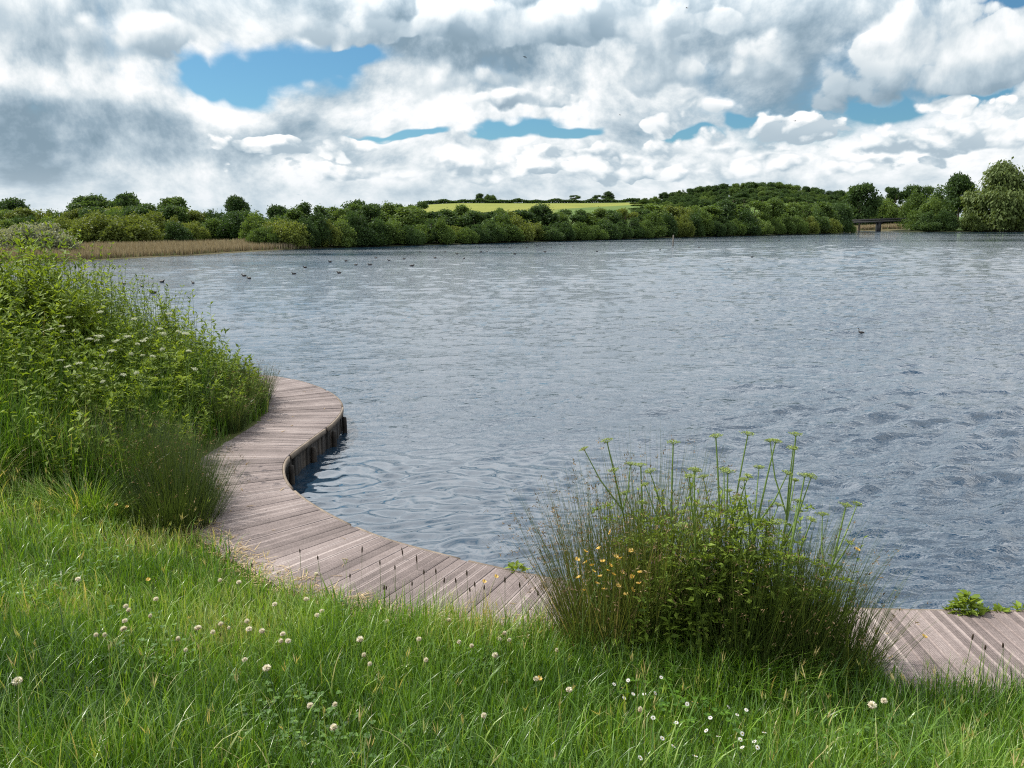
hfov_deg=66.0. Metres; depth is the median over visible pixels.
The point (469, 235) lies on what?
shore willow
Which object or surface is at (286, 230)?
willow bush
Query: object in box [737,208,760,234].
shore willow
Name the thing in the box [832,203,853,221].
belt tree
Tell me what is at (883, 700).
clover flower
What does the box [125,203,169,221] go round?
wood tree
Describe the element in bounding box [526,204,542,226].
belt tree
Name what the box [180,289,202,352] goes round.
willowherb
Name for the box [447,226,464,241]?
shore willow
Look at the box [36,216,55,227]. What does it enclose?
wood tree
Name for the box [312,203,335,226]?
belt tree
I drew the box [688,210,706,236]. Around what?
shore willow
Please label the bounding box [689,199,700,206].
hill tree
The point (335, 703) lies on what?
clover flower
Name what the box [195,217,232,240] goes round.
wood tree
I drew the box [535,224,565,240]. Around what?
shore willow
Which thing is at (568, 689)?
clover flower
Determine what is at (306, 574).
dry litter
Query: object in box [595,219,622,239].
shore willow
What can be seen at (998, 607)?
dock plant
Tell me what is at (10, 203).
oak tree
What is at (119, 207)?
wood tree
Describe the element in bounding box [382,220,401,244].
shore willow
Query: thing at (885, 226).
reed bed
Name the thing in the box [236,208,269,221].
wood tree
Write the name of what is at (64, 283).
willowherb
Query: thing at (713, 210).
belt tree
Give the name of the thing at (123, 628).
clover flower
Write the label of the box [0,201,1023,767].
ground
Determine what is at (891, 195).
ash tree
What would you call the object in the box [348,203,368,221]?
belt tree
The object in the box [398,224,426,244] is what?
shore willow
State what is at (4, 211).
wood tree
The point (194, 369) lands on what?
cow parsley
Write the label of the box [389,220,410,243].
shore willow
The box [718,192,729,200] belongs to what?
hill tree
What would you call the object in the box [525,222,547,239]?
shore willow
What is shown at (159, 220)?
wood tree
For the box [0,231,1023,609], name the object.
water
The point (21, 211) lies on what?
wood tree
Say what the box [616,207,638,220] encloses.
belt tree
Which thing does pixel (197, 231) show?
wood tree
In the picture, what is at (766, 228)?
shore willow
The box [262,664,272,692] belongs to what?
clover flower
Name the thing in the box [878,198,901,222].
shore bush
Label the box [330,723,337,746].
clover flower
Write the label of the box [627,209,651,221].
belt tree
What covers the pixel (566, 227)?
shore willow
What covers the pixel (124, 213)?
wood tree
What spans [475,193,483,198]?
ridge tree
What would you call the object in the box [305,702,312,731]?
clover flower
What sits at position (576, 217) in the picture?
belt tree
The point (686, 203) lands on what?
hill tree
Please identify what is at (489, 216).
belt tree
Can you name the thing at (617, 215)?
belt tree
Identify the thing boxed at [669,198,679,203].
hill tree
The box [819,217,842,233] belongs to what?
shore willow
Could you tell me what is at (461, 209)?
belt tree
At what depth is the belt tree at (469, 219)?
123.22 m
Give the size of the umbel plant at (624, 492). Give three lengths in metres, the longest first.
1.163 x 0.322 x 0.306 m
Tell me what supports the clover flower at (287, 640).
on the ground at (554, 207)
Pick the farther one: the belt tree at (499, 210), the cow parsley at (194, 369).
the belt tree at (499, 210)
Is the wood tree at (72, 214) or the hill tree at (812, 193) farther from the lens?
the hill tree at (812, 193)
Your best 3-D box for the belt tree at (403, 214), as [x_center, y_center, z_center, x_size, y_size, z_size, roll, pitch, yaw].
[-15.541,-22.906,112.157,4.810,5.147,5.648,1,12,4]
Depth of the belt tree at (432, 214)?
119.31 m
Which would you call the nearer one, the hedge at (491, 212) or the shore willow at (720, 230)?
the shore willow at (720, 230)
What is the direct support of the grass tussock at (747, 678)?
on the ground at (554, 207)
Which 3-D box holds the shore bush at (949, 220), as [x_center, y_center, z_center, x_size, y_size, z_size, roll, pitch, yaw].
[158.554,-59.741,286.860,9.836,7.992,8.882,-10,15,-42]
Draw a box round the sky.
[0,0,1023,217]
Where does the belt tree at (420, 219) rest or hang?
on the ground at (554, 207)
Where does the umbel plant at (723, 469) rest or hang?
on the ground at (554, 207)
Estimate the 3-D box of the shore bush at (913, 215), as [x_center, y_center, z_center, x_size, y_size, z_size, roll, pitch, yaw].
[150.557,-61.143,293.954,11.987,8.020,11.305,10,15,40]
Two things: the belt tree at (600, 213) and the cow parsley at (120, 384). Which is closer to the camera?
the cow parsley at (120, 384)
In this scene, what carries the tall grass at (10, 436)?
on the ground at (554, 207)
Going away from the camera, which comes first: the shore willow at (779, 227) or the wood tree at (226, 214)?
the wood tree at (226, 214)
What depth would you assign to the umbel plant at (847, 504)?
4.35 m
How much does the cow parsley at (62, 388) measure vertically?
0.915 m
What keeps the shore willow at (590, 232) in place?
on the ground at (554, 207)
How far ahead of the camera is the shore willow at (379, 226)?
100.14 m
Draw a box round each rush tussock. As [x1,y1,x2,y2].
[41,394,208,493]
[80,442,249,536]
[96,414,254,507]
[181,376,264,434]
[198,361,275,416]
[216,356,285,400]
[463,450,768,659]
[516,412,794,660]
[598,488,878,681]
[700,477,934,681]
[755,545,941,688]
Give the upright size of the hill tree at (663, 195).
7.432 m
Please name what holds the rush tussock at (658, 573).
on the ground at (554, 207)
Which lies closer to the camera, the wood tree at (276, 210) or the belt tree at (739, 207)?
the wood tree at (276, 210)
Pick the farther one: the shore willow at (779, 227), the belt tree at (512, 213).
the shore willow at (779, 227)
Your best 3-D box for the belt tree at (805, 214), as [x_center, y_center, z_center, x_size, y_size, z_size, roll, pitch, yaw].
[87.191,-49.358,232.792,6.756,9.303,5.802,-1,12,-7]
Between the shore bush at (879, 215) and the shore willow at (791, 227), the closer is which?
the shore willow at (791, 227)
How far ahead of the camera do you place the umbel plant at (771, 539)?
4.30 m
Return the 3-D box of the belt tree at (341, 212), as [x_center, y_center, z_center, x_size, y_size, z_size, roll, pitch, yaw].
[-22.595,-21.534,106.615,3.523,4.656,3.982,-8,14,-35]
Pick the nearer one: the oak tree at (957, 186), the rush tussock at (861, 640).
the rush tussock at (861, 640)
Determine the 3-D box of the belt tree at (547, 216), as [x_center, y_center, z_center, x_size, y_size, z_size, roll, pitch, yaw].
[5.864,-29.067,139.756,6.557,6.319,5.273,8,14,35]
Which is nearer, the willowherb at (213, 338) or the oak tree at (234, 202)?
the willowherb at (213, 338)
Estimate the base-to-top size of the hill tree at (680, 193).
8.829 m
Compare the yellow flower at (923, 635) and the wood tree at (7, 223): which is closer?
the yellow flower at (923, 635)
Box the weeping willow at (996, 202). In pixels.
[955,156,1023,231]
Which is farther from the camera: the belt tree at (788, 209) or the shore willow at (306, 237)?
the belt tree at (788, 209)
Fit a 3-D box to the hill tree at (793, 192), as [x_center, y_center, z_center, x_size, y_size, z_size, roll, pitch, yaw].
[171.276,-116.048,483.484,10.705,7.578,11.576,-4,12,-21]
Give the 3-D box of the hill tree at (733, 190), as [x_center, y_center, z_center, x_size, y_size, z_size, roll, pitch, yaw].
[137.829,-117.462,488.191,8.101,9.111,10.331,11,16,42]
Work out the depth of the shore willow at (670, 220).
164.21 m
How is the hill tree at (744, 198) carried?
on the ground at (554, 207)
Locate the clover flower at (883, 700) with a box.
[881,698,887,721]
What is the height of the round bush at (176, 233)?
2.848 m
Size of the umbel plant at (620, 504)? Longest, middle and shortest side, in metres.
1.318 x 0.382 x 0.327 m
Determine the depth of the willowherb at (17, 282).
8.88 m
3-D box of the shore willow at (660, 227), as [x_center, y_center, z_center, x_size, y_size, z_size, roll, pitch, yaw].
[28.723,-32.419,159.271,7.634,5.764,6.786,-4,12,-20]
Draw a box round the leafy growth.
[613,471,867,673]
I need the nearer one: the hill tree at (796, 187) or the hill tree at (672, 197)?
the hill tree at (672, 197)
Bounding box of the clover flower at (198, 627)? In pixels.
[195,625,201,649]
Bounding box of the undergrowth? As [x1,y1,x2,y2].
[0,212,270,491]
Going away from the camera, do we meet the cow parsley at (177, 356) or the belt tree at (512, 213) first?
the cow parsley at (177, 356)
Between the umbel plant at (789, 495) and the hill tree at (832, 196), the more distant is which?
the hill tree at (832, 196)
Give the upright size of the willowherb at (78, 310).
1.168 m
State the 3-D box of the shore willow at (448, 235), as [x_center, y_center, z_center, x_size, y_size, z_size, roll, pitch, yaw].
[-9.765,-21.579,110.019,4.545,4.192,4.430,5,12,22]
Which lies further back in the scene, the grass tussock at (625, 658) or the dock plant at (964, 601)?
the dock plant at (964, 601)
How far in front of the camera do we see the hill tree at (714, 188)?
505.87 m
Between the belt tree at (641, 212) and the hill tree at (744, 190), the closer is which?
the belt tree at (641, 212)
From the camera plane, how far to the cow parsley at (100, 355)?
8.19 m
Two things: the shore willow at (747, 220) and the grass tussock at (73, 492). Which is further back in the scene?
the shore willow at (747, 220)
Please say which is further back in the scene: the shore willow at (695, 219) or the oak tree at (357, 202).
the shore willow at (695, 219)
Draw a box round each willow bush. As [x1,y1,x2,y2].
[0,220,94,249]
[63,209,165,243]
[65,217,99,243]
[245,226,279,244]
[257,218,315,246]
[957,211,983,230]
[1006,213,1023,230]
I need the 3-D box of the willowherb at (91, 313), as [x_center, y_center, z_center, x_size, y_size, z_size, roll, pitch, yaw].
[-5.031,-0.593,9.638,0.395,1.154,0.247,-4,12,-17]
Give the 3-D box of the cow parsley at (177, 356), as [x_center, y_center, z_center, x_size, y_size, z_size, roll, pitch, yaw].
[-3.689,-0.038,8.632,0.273,1.513,0.350,9,14,37]
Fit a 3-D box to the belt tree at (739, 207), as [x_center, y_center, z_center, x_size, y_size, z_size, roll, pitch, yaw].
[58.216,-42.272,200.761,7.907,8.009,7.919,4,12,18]
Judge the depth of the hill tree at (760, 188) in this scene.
487.17 m
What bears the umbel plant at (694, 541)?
on the ground at (554, 207)
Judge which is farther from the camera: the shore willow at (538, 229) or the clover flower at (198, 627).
the shore willow at (538, 229)
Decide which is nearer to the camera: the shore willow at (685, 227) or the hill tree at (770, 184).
the shore willow at (685, 227)
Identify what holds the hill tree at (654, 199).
on the ground at (554, 207)
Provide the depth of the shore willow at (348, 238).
95.53 m
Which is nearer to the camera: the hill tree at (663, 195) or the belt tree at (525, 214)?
the belt tree at (525, 214)
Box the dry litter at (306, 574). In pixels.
[185,515,1014,703]
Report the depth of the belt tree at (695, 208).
180.39 m
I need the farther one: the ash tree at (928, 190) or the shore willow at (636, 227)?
the ash tree at (928, 190)
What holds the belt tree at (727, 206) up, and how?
on the ground at (554, 207)
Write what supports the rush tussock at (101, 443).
on the ground at (554, 207)
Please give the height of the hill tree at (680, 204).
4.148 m
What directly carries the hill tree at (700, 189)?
on the ground at (554, 207)
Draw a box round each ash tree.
[407,201,428,212]
[879,193,895,204]
[885,186,905,203]
[896,184,922,199]
[917,185,934,202]
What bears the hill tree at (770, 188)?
on the ground at (554, 207)
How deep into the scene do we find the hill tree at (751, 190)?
482.61 m
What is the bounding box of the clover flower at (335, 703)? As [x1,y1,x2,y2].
[333,701,337,731]
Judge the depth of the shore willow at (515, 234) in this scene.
120.78 m
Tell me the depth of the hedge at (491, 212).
387.62 m
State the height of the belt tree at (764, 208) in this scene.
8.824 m
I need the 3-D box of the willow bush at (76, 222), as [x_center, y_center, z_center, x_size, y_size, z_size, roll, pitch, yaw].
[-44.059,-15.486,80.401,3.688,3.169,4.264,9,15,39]
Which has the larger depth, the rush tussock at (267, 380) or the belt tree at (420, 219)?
the belt tree at (420, 219)
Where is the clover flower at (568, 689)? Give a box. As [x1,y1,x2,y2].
[563,687,572,718]
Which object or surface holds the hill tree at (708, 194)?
on the ground at (554, 207)
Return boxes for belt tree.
[279,206,305,222]
[296,200,312,219]
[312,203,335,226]
[326,206,340,227]
[330,208,351,224]
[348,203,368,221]
[353,203,384,222]
[379,200,397,221]
[387,205,419,228]
[405,205,434,224]
[422,211,448,223]
[439,207,461,227]
[454,202,471,223]
[459,210,486,228]
[481,213,497,223]
[494,207,507,219]
[504,210,523,222]
[515,209,535,224]
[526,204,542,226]
[537,202,561,228]
[555,212,569,224]
[558,209,586,225]
[572,212,600,225]
[592,206,614,223]
[605,209,628,224]
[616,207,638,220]
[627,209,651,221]
[637,203,668,221]
[658,205,682,219]
[678,206,693,216]
[684,205,704,214]
[701,204,724,220]
[712,199,740,220]
[728,204,754,217]
[748,200,771,220]
[759,197,785,220]
[782,203,794,214]
[786,202,804,220]
[799,201,819,218]
[800,201,842,220]
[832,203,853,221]
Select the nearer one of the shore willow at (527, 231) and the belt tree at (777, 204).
the shore willow at (527, 231)
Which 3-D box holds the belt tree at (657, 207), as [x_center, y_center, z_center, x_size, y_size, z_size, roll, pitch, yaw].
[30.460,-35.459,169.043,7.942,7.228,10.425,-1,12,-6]
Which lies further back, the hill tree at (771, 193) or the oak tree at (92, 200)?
the hill tree at (771, 193)
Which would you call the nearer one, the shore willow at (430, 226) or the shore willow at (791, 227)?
the shore willow at (430, 226)
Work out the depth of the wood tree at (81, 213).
123.41 m
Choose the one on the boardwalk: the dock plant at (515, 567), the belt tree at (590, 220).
the dock plant at (515, 567)
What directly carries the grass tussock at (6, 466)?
on the ground at (554, 207)
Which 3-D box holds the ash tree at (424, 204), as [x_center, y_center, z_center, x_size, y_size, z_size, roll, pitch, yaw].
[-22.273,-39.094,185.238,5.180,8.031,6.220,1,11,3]
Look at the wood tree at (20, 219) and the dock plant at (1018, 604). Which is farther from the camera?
the wood tree at (20, 219)
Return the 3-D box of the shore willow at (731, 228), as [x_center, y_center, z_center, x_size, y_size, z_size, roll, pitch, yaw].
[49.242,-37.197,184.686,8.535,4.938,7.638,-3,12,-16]
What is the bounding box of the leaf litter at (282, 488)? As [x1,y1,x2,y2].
[219,390,516,603]
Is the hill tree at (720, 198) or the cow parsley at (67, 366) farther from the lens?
the hill tree at (720, 198)
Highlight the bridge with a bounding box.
[852,218,909,230]
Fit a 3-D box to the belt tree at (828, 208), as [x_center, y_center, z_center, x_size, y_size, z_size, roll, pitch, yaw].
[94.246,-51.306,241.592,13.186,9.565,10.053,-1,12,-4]
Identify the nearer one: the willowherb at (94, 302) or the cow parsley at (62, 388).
the cow parsley at (62, 388)
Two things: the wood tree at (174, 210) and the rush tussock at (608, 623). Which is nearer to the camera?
the rush tussock at (608, 623)
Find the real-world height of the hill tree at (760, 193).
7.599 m
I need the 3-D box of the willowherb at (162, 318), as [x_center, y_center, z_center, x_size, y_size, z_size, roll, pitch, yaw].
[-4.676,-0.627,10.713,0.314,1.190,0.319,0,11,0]
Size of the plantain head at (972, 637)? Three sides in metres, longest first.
0.421 x 0.019 x 0.011 m
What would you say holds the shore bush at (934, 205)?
on the ground at (554, 207)
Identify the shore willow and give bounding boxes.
[284,221,313,246]
[296,216,320,247]
[307,209,333,244]
[319,218,345,246]
[333,218,357,247]
[344,209,366,245]
[354,214,379,245]
[365,216,393,245]
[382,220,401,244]
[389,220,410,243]
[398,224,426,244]
[415,223,433,242]
[422,217,443,242]
[431,216,460,244]
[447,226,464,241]
[455,226,479,243]
[470,224,493,242]
[474,217,508,242]
[493,212,524,241]
[510,212,535,240]
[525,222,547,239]
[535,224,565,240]
[548,221,575,239]
[568,222,586,239]
[575,221,597,239]
[588,225,608,239]
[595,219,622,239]
[614,221,633,238]
[627,216,646,237]
[634,219,655,237]
[640,209,669,237]
[661,212,678,236]
[666,214,695,236]
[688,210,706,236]
[700,208,715,235]
[705,220,726,235]
[716,215,737,234]
[730,217,746,234]
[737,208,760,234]
[753,217,774,234]
[764,217,786,233]
[773,212,796,233]
[788,215,809,233]
[802,216,821,233]
[806,206,832,232]
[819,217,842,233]
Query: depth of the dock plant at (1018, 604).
5.22 m
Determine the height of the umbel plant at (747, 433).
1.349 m
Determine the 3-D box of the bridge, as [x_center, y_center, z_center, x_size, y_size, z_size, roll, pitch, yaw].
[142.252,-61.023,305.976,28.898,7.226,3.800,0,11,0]
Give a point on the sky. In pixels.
(329, 103)
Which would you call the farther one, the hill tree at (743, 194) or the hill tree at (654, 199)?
the hill tree at (654, 199)
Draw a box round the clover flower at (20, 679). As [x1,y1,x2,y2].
[12,677,28,700]
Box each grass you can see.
[0,269,269,512]
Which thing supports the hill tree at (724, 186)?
on the ground at (554, 207)
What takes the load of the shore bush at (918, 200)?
on the ground at (554, 207)
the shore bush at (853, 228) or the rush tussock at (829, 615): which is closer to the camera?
the rush tussock at (829, 615)
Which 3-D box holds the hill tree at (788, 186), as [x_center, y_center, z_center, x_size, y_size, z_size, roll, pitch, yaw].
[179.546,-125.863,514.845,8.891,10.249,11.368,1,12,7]
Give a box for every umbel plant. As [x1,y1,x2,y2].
[580,438,651,582]
[616,462,664,592]
[640,440,701,625]
[667,466,730,677]
[692,433,752,630]
[696,467,748,659]
[698,430,760,574]
[725,438,792,602]
[754,472,816,657]
[758,431,816,608]
[780,501,861,642]
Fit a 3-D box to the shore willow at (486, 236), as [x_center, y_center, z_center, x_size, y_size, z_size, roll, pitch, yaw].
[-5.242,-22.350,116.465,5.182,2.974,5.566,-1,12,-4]
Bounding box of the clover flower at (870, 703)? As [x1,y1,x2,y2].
[867,701,876,725]
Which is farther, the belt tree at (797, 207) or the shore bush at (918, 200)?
the shore bush at (918, 200)
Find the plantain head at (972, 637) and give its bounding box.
[960,634,973,687]
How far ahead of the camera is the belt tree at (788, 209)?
218.63 m
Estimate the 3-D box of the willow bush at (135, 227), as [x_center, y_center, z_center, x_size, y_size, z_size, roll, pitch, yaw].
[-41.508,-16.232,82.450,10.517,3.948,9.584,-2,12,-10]
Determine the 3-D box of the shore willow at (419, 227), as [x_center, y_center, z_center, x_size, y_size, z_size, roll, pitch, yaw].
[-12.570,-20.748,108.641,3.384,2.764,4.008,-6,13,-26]
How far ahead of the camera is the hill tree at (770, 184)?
505.81 m
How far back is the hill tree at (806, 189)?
515.60 m
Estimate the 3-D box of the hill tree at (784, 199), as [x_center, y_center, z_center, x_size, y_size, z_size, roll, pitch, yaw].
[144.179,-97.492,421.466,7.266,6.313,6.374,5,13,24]
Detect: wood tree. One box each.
[0,209,11,220]
[0,218,17,228]
[3,207,36,218]
[11,214,39,225]
[35,209,55,223]
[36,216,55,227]
[46,208,63,219]
[54,215,74,230]
[61,207,82,219]
[78,206,113,217]
[104,206,122,213]
[105,207,122,218]
[120,205,137,217]
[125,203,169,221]
[142,210,170,235]
[156,204,191,223]
[167,215,178,224]
[178,220,211,241]
[183,209,209,224]
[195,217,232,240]
[196,208,224,225]
[213,211,246,240]
[221,210,248,221]
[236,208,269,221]
[238,212,265,238]
[266,204,287,220]
[268,214,281,222]
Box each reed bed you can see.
[0,238,309,260]
[860,223,907,229]
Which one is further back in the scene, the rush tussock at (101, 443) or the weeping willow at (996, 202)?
the weeping willow at (996, 202)
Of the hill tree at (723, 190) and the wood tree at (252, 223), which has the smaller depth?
the wood tree at (252, 223)
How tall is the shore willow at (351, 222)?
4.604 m
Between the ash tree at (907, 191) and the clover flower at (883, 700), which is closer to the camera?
the clover flower at (883, 700)
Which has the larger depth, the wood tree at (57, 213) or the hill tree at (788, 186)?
the hill tree at (788, 186)
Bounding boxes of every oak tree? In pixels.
[0,196,30,212]
[63,193,110,213]
[105,191,141,207]
[156,196,190,218]
[223,194,251,212]
[340,198,364,208]
[844,182,883,230]
[943,171,976,228]
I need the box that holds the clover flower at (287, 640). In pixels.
[283,638,290,662]
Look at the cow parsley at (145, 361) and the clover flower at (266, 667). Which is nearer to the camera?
the clover flower at (266, 667)
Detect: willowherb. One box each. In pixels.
[0,266,29,343]
[2,254,48,312]
[14,245,49,337]
[29,261,76,347]
[34,274,81,370]
[65,289,106,356]
[74,279,102,344]
[83,289,114,361]
[156,295,177,354]
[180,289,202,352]
[200,301,218,371]
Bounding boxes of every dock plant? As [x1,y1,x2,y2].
[505,560,530,572]
[940,589,990,615]
[992,603,1010,612]
[1010,600,1023,611]
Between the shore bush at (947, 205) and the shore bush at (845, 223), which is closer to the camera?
the shore bush at (845, 223)
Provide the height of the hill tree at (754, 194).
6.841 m
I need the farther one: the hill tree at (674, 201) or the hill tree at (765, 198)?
the hill tree at (674, 201)
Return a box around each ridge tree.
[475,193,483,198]
[484,194,497,200]
[569,195,580,198]
[601,191,614,198]
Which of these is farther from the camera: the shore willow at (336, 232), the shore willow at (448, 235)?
the shore willow at (448, 235)
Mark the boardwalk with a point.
(283, 525)
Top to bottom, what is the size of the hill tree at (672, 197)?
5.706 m
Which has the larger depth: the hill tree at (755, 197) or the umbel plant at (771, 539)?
the hill tree at (755, 197)
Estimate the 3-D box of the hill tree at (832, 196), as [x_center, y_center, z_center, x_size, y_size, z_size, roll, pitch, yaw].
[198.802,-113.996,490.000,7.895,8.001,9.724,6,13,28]
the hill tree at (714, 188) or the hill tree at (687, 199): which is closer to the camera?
the hill tree at (687, 199)
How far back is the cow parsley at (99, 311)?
8.56 m
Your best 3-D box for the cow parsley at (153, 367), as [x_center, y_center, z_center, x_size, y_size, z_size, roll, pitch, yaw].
[-3.801,0.063,8.494,0.292,1.362,0.347,-7,13,-30]
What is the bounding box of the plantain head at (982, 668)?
[978,645,985,705]
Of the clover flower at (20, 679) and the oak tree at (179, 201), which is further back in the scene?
the oak tree at (179, 201)
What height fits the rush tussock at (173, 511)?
0.843 m
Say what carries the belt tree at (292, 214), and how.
on the ground at (554, 207)
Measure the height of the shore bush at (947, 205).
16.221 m
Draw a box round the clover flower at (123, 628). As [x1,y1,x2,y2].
[119,626,134,653]
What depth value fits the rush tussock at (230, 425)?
9.51 m
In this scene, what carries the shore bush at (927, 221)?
on the ground at (554, 207)
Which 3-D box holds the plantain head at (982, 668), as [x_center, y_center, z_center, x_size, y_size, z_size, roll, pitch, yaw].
[2.486,1.546,4.171,0.010,0.364,0.011,1,12,4]
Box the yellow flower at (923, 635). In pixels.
[904,634,927,658]
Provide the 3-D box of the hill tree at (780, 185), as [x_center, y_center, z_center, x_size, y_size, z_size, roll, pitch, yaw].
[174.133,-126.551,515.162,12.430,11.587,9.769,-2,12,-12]
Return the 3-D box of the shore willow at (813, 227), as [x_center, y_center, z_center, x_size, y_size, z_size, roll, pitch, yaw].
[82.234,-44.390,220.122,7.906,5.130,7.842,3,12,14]
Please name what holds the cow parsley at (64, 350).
on the ground at (554, 207)
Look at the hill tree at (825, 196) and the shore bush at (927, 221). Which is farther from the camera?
the hill tree at (825, 196)
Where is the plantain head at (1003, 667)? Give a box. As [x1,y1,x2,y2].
[1002,643,1003,704]
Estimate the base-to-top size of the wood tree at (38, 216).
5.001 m
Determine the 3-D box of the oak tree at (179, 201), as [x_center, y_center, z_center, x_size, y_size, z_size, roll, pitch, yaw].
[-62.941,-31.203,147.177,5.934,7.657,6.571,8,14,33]
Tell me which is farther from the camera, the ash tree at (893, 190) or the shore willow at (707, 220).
the ash tree at (893, 190)
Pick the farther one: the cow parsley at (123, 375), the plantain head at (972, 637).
the cow parsley at (123, 375)
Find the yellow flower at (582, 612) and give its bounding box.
[582,589,585,633]
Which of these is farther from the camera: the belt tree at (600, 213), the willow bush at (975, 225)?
the willow bush at (975, 225)
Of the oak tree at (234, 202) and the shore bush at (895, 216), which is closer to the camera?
the oak tree at (234, 202)
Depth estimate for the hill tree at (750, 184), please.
512.27 m
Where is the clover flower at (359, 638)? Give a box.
[357,636,362,651]
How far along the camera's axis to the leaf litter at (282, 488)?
7.00 m
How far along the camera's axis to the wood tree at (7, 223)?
102.94 m
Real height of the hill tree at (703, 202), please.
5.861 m
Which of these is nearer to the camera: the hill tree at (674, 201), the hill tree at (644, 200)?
the hill tree at (674, 201)
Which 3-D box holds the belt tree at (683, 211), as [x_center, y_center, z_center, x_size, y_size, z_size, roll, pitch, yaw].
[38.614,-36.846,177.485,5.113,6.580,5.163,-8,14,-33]
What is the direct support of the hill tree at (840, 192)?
on the ground at (554, 207)
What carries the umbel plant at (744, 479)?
on the ground at (554, 207)
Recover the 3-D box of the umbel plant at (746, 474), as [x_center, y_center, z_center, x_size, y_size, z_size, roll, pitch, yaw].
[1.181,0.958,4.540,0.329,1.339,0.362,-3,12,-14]
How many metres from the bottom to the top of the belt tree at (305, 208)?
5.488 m
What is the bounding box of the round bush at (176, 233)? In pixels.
[162,220,195,242]
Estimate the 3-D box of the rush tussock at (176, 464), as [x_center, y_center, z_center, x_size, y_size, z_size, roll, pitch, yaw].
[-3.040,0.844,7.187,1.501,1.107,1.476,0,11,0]
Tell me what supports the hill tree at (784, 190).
on the ground at (554, 207)
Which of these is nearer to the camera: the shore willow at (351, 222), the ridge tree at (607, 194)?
the shore willow at (351, 222)
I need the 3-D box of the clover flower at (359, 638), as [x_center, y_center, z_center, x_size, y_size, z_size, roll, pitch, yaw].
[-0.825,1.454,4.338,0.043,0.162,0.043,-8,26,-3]
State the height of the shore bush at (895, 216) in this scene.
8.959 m
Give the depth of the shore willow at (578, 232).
135.81 m
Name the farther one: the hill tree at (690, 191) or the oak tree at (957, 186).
the hill tree at (690, 191)
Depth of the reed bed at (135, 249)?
71.58 m
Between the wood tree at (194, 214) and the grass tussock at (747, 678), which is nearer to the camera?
the grass tussock at (747, 678)
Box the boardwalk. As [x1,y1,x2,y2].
[185,375,1023,706]
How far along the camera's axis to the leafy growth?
4.31 m
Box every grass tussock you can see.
[0,426,52,485]
[8,465,153,521]
[547,616,713,690]
[637,605,854,711]
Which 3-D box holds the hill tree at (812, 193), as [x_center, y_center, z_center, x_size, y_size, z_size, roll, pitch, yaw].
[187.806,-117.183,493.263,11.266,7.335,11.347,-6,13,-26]
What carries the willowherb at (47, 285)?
on the ground at (554, 207)
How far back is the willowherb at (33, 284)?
9.09 m
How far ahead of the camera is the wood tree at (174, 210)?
128.76 m
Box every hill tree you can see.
[638,198,651,203]
[649,196,661,202]
[658,192,668,198]
[659,198,669,202]
[668,195,678,199]
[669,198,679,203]
[675,202,684,207]
[676,189,687,196]
[679,195,693,202]
[683,201,691,206]
[686,188,693,194]
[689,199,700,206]
[694,186,706,193]
[698,199,712,206]
[700,190,713,198]
[707,185,720,192]
[714,196,726,202]
[717,189,729,196]
[718,183,732,189]
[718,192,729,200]
[726,197,739,202]
[728,187,739,195]
[731,183,739,187]
[734,191,749,203]
[737,188,748,192]
[738,197,752,204]
[743,181,759,188]
[744,192,761,203]
[748,188,757,193]
[750,196,762,200]
[756,196,768,200]
[757,186,764,192]
[757,191,765,201]
[764,182,779,188]
[764,187,778,191]
[764,190,778,198]
[774,182,783,189]
[776,196,788,201]
[777,188,790,193]
[781,196,794,202]
[784,183,791,189]
[787,189,798,194]
[790,197,804,202]
[791,185,804,193]
[801,186,809,192]
[801,199,814,203]
[806,195,817,201]
[808,191,818,196]
[813,189,825,194]
[815,193,829,200]
[827,194,837,200]
[833,189,846,195]
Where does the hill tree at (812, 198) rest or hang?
on the ground at (554, 207)
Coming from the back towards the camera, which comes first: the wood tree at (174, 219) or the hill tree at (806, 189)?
the hill tree at (806, 189)
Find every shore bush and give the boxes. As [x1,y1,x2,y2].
[835,203,852,232]
[844,216,856,232]
[874,208,888,223]
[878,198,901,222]
[884,206,906,222]
[894,189,925,227]
[897,209,922,229]
[912,210,942,230]
[919,195,946,215]
[932,183,945,206]
[936,209,960,230]
[941,194,959,216]
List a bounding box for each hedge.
[425,198,639,203]
[437,209,520,215]
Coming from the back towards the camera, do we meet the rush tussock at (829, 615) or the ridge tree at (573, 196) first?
the ridge tree at (573, 196)
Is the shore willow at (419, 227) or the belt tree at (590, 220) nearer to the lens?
the shore willow at (419, 227)
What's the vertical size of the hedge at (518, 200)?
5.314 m
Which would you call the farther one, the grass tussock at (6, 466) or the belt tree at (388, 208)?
the belt tree at (388, 208)
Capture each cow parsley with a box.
[47,359,79,405]
[49,325,79,369]
[60,316,87,367]
[64,362,104,413]
[72,338,104,396]
[89,335,109,400]
[94,310,125,376]
[98,349,138,434]
[114,335,151,405]
[126,317,155,390]
[130,339,157,422]
[143,327,172,418]
[157,312,183,435]
[175,332,203,453]
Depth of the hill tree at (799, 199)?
424.99 m
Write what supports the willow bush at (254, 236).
on the ground at (554, 207)
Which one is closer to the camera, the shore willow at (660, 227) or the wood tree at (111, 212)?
the wood tree at (111, 212)
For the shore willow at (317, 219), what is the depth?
93.78 m
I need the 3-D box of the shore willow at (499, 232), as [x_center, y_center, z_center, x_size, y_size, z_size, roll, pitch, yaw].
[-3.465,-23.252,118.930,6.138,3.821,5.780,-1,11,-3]
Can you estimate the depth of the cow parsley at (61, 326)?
8.38 m
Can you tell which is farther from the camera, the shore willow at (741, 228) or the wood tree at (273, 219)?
the shore willow at (741, 228)
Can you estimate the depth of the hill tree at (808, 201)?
427.24 m
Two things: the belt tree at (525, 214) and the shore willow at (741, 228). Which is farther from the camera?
the shore willow at (741, 228)

